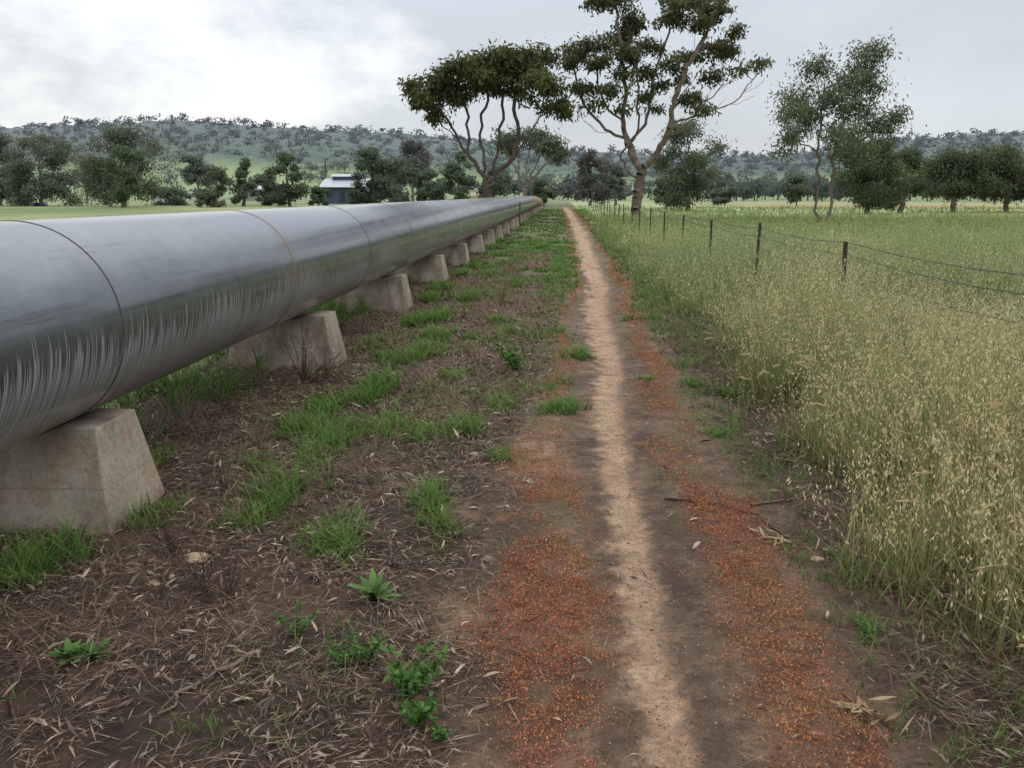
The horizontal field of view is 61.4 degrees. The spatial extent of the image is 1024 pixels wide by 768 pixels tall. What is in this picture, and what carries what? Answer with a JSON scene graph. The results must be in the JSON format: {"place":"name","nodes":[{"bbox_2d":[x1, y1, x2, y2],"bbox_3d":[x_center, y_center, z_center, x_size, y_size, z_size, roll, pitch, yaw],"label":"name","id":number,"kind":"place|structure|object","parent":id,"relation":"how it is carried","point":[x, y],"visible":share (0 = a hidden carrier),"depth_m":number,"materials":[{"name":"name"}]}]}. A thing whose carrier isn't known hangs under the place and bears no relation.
{"place":"outdoors","nodes":[
{"label":"outdoors","id":0,"kind":"place"},
{"bbox_2d":[246,183,284,200],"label":"farm house","id":1,"kind":"structure","parent":0,"point":[251,198],"depth_m":204.13,"materials":[{"name":"white metal"}]},
{"bbox_2d":[305,174,373,203],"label":"farm house","id":2,"kind":"structure","parent":0,"point":[337,185],"depth_m":148.66,"materials":[{"name":"grey metal"}]},
{"bbox_2d":[339,192,344,203],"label":"door","id":3,"kind":"structure","parent":2,"relation":"in","point":[342,194],"depth_m":148.41,"materials":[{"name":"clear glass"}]},
{"bbox_2d":[469,190,477,197],"bbox_3d":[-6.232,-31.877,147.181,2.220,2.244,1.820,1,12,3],"label":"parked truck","id":4,"kind":"object","parent":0,"point":[473,194],"visible":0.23,"depth_m":146.24,"materials":[{"name":"yellow paint"}]},
{"bbox_2d":[0,199,1023,767],"bbox_3d":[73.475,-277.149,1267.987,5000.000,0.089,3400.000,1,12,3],"label":"ground","id":5,"kind":"structure","parent":0,"point":[718,745],"depth_m":3.50,"materials":[{"name":"brown soil"}]},
{"bbox_2d":[0,631,24,736],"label":"fallen branch","id":6,"kind":"object","parent":5,"relation":"on","point":[14,655],"visible":0.95,"depth_m":2.89,"materials":[{"name":"brown wood"}]},
{"bbox_2d":[0,130,41,204],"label":"gum tree","id":7,"kind":"object","parent":5,"relation":"on","point":[4,140],"visible":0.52,"depth_m":124.30,"materials":[{"name":"green plant"}]},
{"bbox_2d":[33,202,47,205],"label":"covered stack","id":8,"kind":"object","parent":5,"relation":"on","point":[38,203],"visible":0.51,"depth_m":120.79,"materials":[{"name":"black plastic"}]},
{"bbox_2d":[0,131,90,205],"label":"gum tree","id":9,"kind":"object","parent":5,"relation":"on","point":[44,186],"visible":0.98,"depth_m":117.76,"materials":[{"name":"green plant"}]},
{"bbox_2d":[44,637,89,664],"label":"weed","id":10,"kind":"object","parent":5,"relation":"on","point":[68,651],"visible":0.98,"depth_m":3.02,"materials":[{"name":"green plant"}]},
{"bbox_2d":[0,409,164,534],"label":"concrete pier","id":11,"kind":"structure","parent":5,"relation":"on","point":[100,463],"depth_m":4.19,"materials":[{"name":"grey concrete"}]},
{"bbox_2d":[0,196,542,451],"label":"water pipeline","id":12,"kind":"object","parent":11,"relation":"on","point":[97,312],"visible":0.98,"depth_m":4.77,"materials":[{"name":"metal"}]},
{"bbox_2d":[73,156,99,203],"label":"gum tree","id":13,"kind":"object","parent":5,"relation":"on","point":[86,201],"visible":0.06,"depth_m":150.23,"materials":[{"name":"green plant"}]},
{"bbox_2d":[72,636,112,662],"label":"weed","id":14,"kind":"object","parent":5,"relation":"on","point":[94,649],"visible":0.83,"depth_m":3.04,"materials":[{"name":"green plant"}]},
{"bbox_2d":[67,117,173,206],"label":"gum tree","id":15,"kind":"object","parent":5,"relation":"on","point":[102,190],"visible":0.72,"depth_m":110.57,"materials":[{"name":"green plant"}]},
{"bbox_2d":[101,139,151,207],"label":"gum tree","id":16,"kind":"object","parent":5,"relation":"on","point":[127,155],"visible":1,"depth_m":102.95,"materials":[{"name":"green plant"}]},
{"bbox_2d":[145,580,159,586],"bbox_3d":[-1.516,0.845,3.646,0.070,0.025,0.043,1,12,3],"label":"stone","id":17,"kind":"object","parent":5,"relation":"on","point":[155,584],"visible":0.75,"depth_m":3.63,"materials":[{"name":"beige stone"}]},
{"bbox_2d":[108,504,227,553],"bbox_3d":[-1.558,0.715,3.928,0.548,0.350,0.378,10,16,37],"label":"dead shrub","id":18,"kind":"object","parent":5,"relation":"on","point":[167,539],"visible":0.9,"depth_m":3.98,"materials":[{"name":"brown plant"}]},
{"bbox_2d":[153,197,186,202],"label":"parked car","id":19,"kind":"object","parent":5,"relation":"on","point":[156,199],"visible":0.2,"depth_m":127.44,"materials":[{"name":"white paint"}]},
{"bbox_2d":[150,185,191,205],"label":"shrub","id":20,"kind":"object","parent":5,"relation":"on","point":[177,193],"visible":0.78,"depth_m":124.19,"materials":[{"name":"green plant"}]},
{"bbox_2d":[132,377,225,438],"bbox_3d":[-2.252,0.302,6.001,0.602,0.724,0.700,5,13,22],"label":"dead shrub","id":21,"kind":"object","parent":5,"relation":"on","point":[182,424],"visible":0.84,"depth_m":5.93,"materials":[{"name":"brown plant"}]},
{"bbox_2d":[182,552,209,563],"bbox_3d":[-1.435,0.789,3.915,0.121,0.054,0.093,1,12,3],"label":"stone","id":22,"kind":"object","parent":5,"relation":"on","point":[194,555],"visible":0.6,"depth_m":3.90,"materials":[{"name":"beige stone"}]},
{"bbox_2d":[177,153,217,190],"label":"gum tree","id":23,"kind":"object","parent":5,"relation":"on","point":[193,170],"visible":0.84,"depth_m":186.90,"materials":[{"name":"green plant"}]},
{"bbox_2d":[156,649,261,715],"bbox_3d":[-1.031,0.984,2.903,0.085,0.058,0.465,6,14,26],"label":"fallen branch","id":24,"kind":"object","parent":5,"relation":"on","point":[186,688],"visible":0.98,"depth_m":2.90,"materials":[{"name":"brown wood"}]},
{"bbox_2d":[189,165,231,206],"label":"gum tree","id":25,"kind":"object","parent":5,"relation":"on","point":[207,197],"visible":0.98,"depth_m":107.20,"materials":[{"name":"green plant"}]},
{"bbox_2d":[151,532,274,612],"bbox_3d":[-1.283,0.842,3.565,0.523,0.521,0.561,1,12,3],"label":"dead shrub","id":26,"kind":"object","parent":5,"relation":"on","point":[199,583],"visible":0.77,"depth_m":3.57,"materials":[{"name":"brown plant"}]},
{"bbox_2d":[157,526,283,613],"bbox_3d":[-1.167,0.859,3.538,0.451,0.566,0.453,1,12,3],"label":"dead shrub","id":27,"kind":"object","parent":5,"relation":"on","point":[230,592],"visible":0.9,"depth_m":3.50,"materials":[{"name":"brown plant"}]},
{"bbox_2d":[229,157,264,205],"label":"gum tree","id":28,"kind":"object","parent":5,"relation":"on","point":[242,171],"visible":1,"depth_m":114.76,"materials":[{"name":"green plant"}]},
{"bbox_2d":[251,172,280,205],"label":"gum tree","id":29,"kind":"object","parent":5,"relation":"on","point":[269,183],"visible":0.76,"depth_m":123.15,"materials":[{"name":"green plant"}]},
{"bbox_2d":[230,403,307,450],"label":"dead shrub","id":30,"kind":"object","parent":5,"relation":"on","point":[257,432],"visible":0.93,"depth_m":5.61,"materials":[{"name":"brown plant"}]},
{"bbox_2d":[227,311,346,368],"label":"concrete pier","id":31,"kind":"structure","parent":5,"relation":"on","point":[325,321],"depth_m":8.10,"materials":[{"name":"grey concrete"}]},
{"bbox_2d":[261,150,313,206],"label":"gum tree","id":32,"kind":"object","parent":5,"relation":"on","point":[289,193],"visible":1,"depth_m":112.69,"materials":[{"name":"green plant"}]},
{"bbox_2d":[271,601,319,635],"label":"weed","id":33,"kind":"object","parent":5,"relation":"on","point":[304,624],"visible":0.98,"depth_m":3.20,"materials":[{"name":"green plant"}]},
{"bbox_2d":[151,197,442,206],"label":"wire fence","id":34,"kind":"object","parent":5,"relation":"on","point":[318,199],"visible":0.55,"depth_m":110.87,"materials":[{"name":"metal"}]},
{"bbox_2d":[269,320,351,385],"bbox_3d":[-1.723,-0.180,7.551,0.913,0.805,0.692,12,17,44],"label":"dead shrub","id":35,"kind":"object","parent":5,"relation":"on","point":[303,365],"visible":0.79,"depth_m":7.49,"materials":[{"name":"brown plant"}]},
{"bbox_2d":[307,185,330,205],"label":"shrub","id":36,"kind":"object","parent":5,"relation":"on","point":[317,192],"visible":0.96,"depth_m":118.20,"materials":[{"name":"green plant"}]},
{"bbox_2d":[291,328,371,387],"bbox_3d":[-1.579,-0.162,7.377,0.775,0.685,0.528,1,12,3],"label":"dead shrub","id":37,"kind":"object","parent":5,"relation":"on","point":[327,372],"visible":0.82,"depth_m":7.42,"materials":[{"name":"plant"}]},
{"bbox_2d":[324,631,359,666],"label":"weed","id":38,"kind":"object","parent":5,"relation":"on","point":[335,656],"visible":0.97,"depth_m":3.01,"materials":[{"name":"green plant"}]},
{"bbox_2d":[311,429,382,474],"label":"dead shrub","id":39,"kind":"object","parent":5,"relation":"on","point":[354,458],"visible":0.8,"depth_m":5.06,"materials":[{"name":"brown plant"}]},
{"bbox_2d":[346,185,368,203],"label":"shrub","id":40,"kind":"object","parent":5,"relation":"on","point":[360,193],"visible":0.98,"depth_m":116.67,"materials":[{"name":"green plant"}]},
{"bbox_2d":[339,301,383,333],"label":"dead shrub","id":41,"kind":"object","parent":5,"relation":"on","point":[362,327],"visible":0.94,"depth_m":10.13,"materials":[{"name":"brown plant"}]},
{"bbox_2d":[340,621,388,666],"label":"weed","id":42,"kind":"object","parent":5,"relation":"on","point":[374,648],"visible":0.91,"depth_m":3.02,"materials":[{"name":"green plant"}]},
{"bbox_2d":[341,446,396,483],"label":"dead shrub","id":43,"kind":"object","parent":5,"relation":"on","point":[369,465],"visible":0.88,"depth_m":4.90,"materials":[{"name":"brown plant"}]},
{"bbox_2d":[350,145,393,203],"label":"gum tree","id":44,"kind":"object","parent":5,"relation":"on","point":[368,156],"visible":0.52,"depth_m":116.29,"materials":[{"name":"green plant"}]},
{"bbox_2d":[347,568,400,600],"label":"weed","id":45,"kind":"object","parent":5,"relation":"on","point":[375,584],"visible":0.97,"depth_m":3.50,"materials":[{"name":"green plant"}]},
{"bbox_2d":[335,274,412,312],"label":"concrete pier","id":46,"kind":"structure","parent":5,"relation":"on","point":[394,290],"depth_m":11.99,"materials":[{"name":"grey concrete"}]},
{"bbox_2d":[365,153,419,202],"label":"gum tree","id":47,"kind":"object","parent":5,"relation":"on","point":[385,166],"visible":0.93,"depth_m":115.46,"materials":[{"name":"green plant"}]},
{"bbox_2d":[390,137,434,200],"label":"gum tree","id":48,"kind":"object","parent":5,"relation":"on","point":[416,151],"visible":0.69,"depth_m":136.54,"materials":[{"name":"green plant"}]},
{"bbox_2d":[380,639,449,699],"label":"weed","id":49,"kind":"object","parent":5,"relation":"on","point":[403,679],"visible":0.88,"depth_m":2.77,"materials":[{"name":"green plant"}]},
{"bbox_2d":[396,681,438,725],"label":"weed","id":50,"kind":"object","parent":5,"relation":"on","point":[422,710],"visible":1,"depth_m":2.60,"materials":[{"name":"green plant"}]},
{"bbox_2d":[393,254,448,282],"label":"concrete pier","id":51,"kind":"structure","parent":5,"relation":"on","point":[434,266],"depth_m":15.89,"materials":[{"name":"grey concrete"}]},
{"bbox_2d":[413,167,446,200],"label":"gum tree","id":52,"kind":"object","parent":5,"relation":"on","point":[433,193],"visible":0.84,"depth_m":115.11,"materials":[{"name":"green plant"}]},
{"bbox_2d":[426,717,452,740],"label":"weed","id":53,"kind":"object","parent":5,"relation":"on","point":[439,735],"visible":1,"depth_m":2.56,"materials":[{"name":"green plant"}]},
{"bbox_2d":[429,243,469,265],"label":"concrete pier","id":54,"kind":"structure","parent":5,"relation":"on","point":[460,251],"depth_m":19.79,"materials":[{"name":"grey concrete"}]},
{"bbox_2d":[437,150,478,198],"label":"gum tree","id":55,"kind":"object","parent":5,"relation":"on","point":[451,172],"visible":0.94,"depth_m":112.49,"materials":[{"name":"green plant"}]},
{"bbox_2d":[453,235,484,253],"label":"concrete pier","id":56,"kind":"structure","parent":5,"relation":"on","point":[476,242],"depth_m":23.68,"materials":[{"name":"grey concrete"}]},
{"bbox_2d":[472,229,494,244],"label":"concrete pier","id":57,"kind":"structure","parent":5,"relation":"on","point":[488,236],"depth_m":27.58,"materials":[{"name":"grey concrete"}]},
{"bbox_2d":[396,37,580,197],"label":"gum tree","id":58,"kind":"object","parent":5,"relation":"on","point":[494,72],"visible":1,"depth_m":49.22,"materials":[{"name":"green plant"}]},
{"bbox_2d":[463,284,515,318],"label":"dead shrub","id":59,"kind":"object","parent":5,"relation":"on","point":[482,311],"visible":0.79,"depth_m":11.27,"materials":[{"name":"plant"}]},
{"bbox_2d":[485,225,503,238],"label":"concrete pier","id":60,"kind":"structure","parent":5,"relation":"on","point":[497,231],"depth_m":31.48,"materials":[{"name":"grey concrete"}]},
{"bbox_2d":[475,165,514,197],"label":"gum tree","id":61,"kind":"object","parent":5,"relation":"on","point":[504,180],"visible":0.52,"depth_m":121.77,"materials":[{"name":"green plant"}]},
{"bbox_2d":[494,222,509,233],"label":"concrete pier","id":62,"kind":"structure","parent":5,"relation":"on","point":[505,227],"depth_m":35.38,"materials":[{"name":"grey concrete"}]},
{"bbox_2d":[481,269,531,305],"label":"dead shrub","id":63,"kind":"object","parent":5,"relation":"on","point":[501,293],"visible":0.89,"depth_m":12.66,"materials":[{"name":"brown plant"}]},
{"bbox_2d":[501,219,514,229],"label":"concrete pier","id":64,"kind":"structure","parent":5,"relation":"on","point":[510,223],"depth_m":39.28,"materials":[{"name":"grey concrete"}]},
{"bbox_2d":[493,340,527,370],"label":"weed","id":65,"kind":"object","parent":5,"relation":"on","point":[507,355],"visible":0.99,"depth_m":8.00,"materials":[{"name":"green plant"}]},
{"bbox_2d":[491,247,531,279],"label":"dead shrub","id":66,"kind":"object","parent":5,"relation":"on","point":[511,270],"visible":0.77,"depth_m":16.02,"materials":[{"name":"brown plant"}]},
{"bbox_2d":[0,250,1023,767],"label":"dry grass litter","id":67,"kind":"object","parent":5,"relation":"on","point":[386,316],"visible":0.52,"depth_m":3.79,"materials":[{"name":"brown plant"}]},
{"bbox_2d":[507,217,518,226],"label":"concrete pier","id":68,"kind":"structure","parent":5,"relation":"on","point":[516,221],"depth_m":43.18,"materials":[{"name":"grey concrete"}]},
{"bbox_2d":[489,119,576,195],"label":"gum tree","id":69,"kind":"object","parent":5,"relation":"on","point":[554,150],"visible":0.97,"depth_m":91.47,"materials":[{"name":"green plant"}]},
{"bbox_2d":[530,178,557,205],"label":"shrub","id":70,"kind":"object","parent":5,"relation":"on","point":[543,193],"visible":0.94,"depth_m":116.14,"materials":[{"name":"green plant"}]},
{"bbox_2d":[568,148,618,205],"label":"gum tree","id":71,"kind":"object","parent":5,"relation":"on","point":[603,192],"visible":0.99,"depth_m":120.71,"materials":[{"name":"green plant"}]},
{"bbox_2d":[602,164,628,204],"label":"gum tree","id":72,"kind":"object","parent":5,"relation":"on","point":[616,176],"visible":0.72,"depth_m":124.94,"materials":[{"name":"green plant"}]},
{"bbox_2d":[555,0,774,216],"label":"gum tree","id":73,"kind":"object","parent":5,"relation":"on","point":[708,14],"visible":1,"depth_m":54.24,"materials":[{"name":"green plant"}]},
{"bbox_2d":[650,176,684,208],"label":"shrub","id":74,"kind":"object","parent":5,"relation":"on","point":[657,198],"visible":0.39,"depth_m":96.38,"materials":[{"name":"green plant"}]},
{"bbox_2d":[339,210,1023,767],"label":"red ground cover","id":75,"kind":"object","parent":5,"relation":"on","point":[517,674],"visible":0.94,"depth_m":3.35,"materials":[{"name":"red plant"}]},
{"bbox_2d":[641,117,737,210],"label":"gum tree","id":76,"kind":"object","parent":5,"relation":"on","point":[679,180],"visible":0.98,"depth_m":83.58,"materials":[{"name":"green plant"}]},
{"bbox_2d":[708,179,738,205],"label":"shrub","id":77,"kind":"object","parent":5,"relation":"on","point":[728,195],"visible":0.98,"depth_m":124.61,"materials":[{"name":"green plant"}]},
{"bbox_2d":[664,498,787,537],"bbox_3d":[1.118,0.650,4.413,0.156,0.040,0.741,-11,16,-40],"label":"fallen branch","id":78,"kind":"object","parent":5,"relation":"on","point":[689,501],"visible":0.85,"depth_m":4.53,"materials":[{"name":"brown wood"}]},
{"bbox_2d":[747,526,797,547],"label":"fallen branch","id":79,"kind":"object","parent":5,"relation":"on","point":[774,538],"visible":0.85,"depth_m":4.07,"materials":[{"name":"beige wood"}]},
{"bbox_2d":[778,171,814,205],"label":"shrub","id":80,"kind":"object","parent":5,"relation":"on","point":[792,185],"visible":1,"depth_m":118.88,"materials":[{"name":"green plant"}]},
{"bbox_2d":[575,203,1023,752],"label":"oat grass","id":81,"kind":"structure","parent":5,"relation":"on","point":[1001,250],"depth_m":6.68,"materials":[{"name":"plant"}]},
{"bbox_2d":[750,485,849,505],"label":"fallen branch","id":82,"kind":"object","parent":5,"relation":"on","point":[774,501],"visible":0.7,"depth_m":4.58,"materials":[{"name":"brown wood"}]},
{"bbox_2d":[593,199,1023,361],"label":"wire fence","id":83,"kind":"object","parent":5,"relation":"on","point":[845,245],"visible":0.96,"depth_m":10.46,"materials":[{"name":"metal"}]},
{"bbox_2d":[810,556,824,561],"bbox_3d":[1.370,0.788,3.874,0.062,0.029,0.042,4,13,18],"label":"stone","id":84,"kind":"object","parent":5,"relation":"on","point":[816,557],"visible":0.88,"depth_m":3.86,"materials":[{"name":"beige stone"}]},
{"bbox_2d":[762,27,926,224],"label":"gum tree","id":85,"kind":"object","parent":5,"relation":"on","point":[846,83],"visible":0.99,"depth_m":43.72,"materials":[{"name":"green plant"}]},
{"bbox_2d":[703,298,1023,680],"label":"barley grass","id":86,"kind":"structure","parent":5,"relation":"on","point":[935,443],"depth_m":4.59,"materials":[{"name":"beige plant"}]},
{"bbox_2d":[829,691,902,724],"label":"fallen branch","id":87,"kind":"object","parent":5,"relation":"on","point":[859,710],"visible":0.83,"depth_m":2.72,"materials":[{"name":"beige wood"}]},
{"bbox_2d":[819,134,928,213],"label":"gum tree","id":88,"kind":"object","parent":5,"relation":"on","point":[868,196],"visible":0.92,"depth_m":69.58,"materials":[{"name":"green plant"}]},
{"bbox_2d":[882,144,935,212],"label":"gum tree","id":89,"kind":"object","parent":5,"relation":"on","point":[915,159],"visible":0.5,"depth_m":73.59,"materials":[{"name":"green plant"}]},
{"bbox_2d":[909,141,1010,211],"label":"gum tree","id":90,"kind":"object","parent":5,"relation":"on","point":[967,181],"visible":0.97,"depth_m":76.72,"materials":[{"name":"green plant"}]},
{"bbox_2d":[970,138,1023,211],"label":"gum tree","id":91,"kind":"object","parent":5,"relation":"on","point":[1012,186],"visible":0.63,"depth_m":78.03,"materials":[{"name":"green plant"}]},
{"bbox_2d":[0,208,1023,767],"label":"green grass","id":92,"kind":"structure","parent":0,"point":[564,268],"depth_m":6.16,"materials":[{"name":"green plant"}]},
{"bbox_2d":[0,119,1023,199],"bbox_3d":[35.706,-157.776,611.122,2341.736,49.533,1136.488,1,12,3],"label":"hill","id":93,"kind":"structure","parent":0,"point":[230,161],"depth_m":444.07,"materials":[{"name":"green plant"}]},
{"bbox_2d":[0,112,1023,201],"bbox_3d":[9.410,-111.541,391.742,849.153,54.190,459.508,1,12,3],"label":"distant woodland","id":94,"kind":"object","parent":93,"relation":"on","point":[764,186],"visible":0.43,"depth_m":444.46,"materials":[{"name":"green plant"}]},
{"bbox_2d":[0,0,1023,156],"label":"sky","id":95,"kind":"structure","parent":0,"point":[318,64],"materials":[{"name":"white"}]},
{"bbox_2d":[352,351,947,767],"bbox_3d":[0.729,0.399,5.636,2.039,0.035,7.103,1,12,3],"label":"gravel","id":96,"kind":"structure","parent":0,"point":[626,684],"depth_m":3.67,"materials":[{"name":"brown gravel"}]}
]}

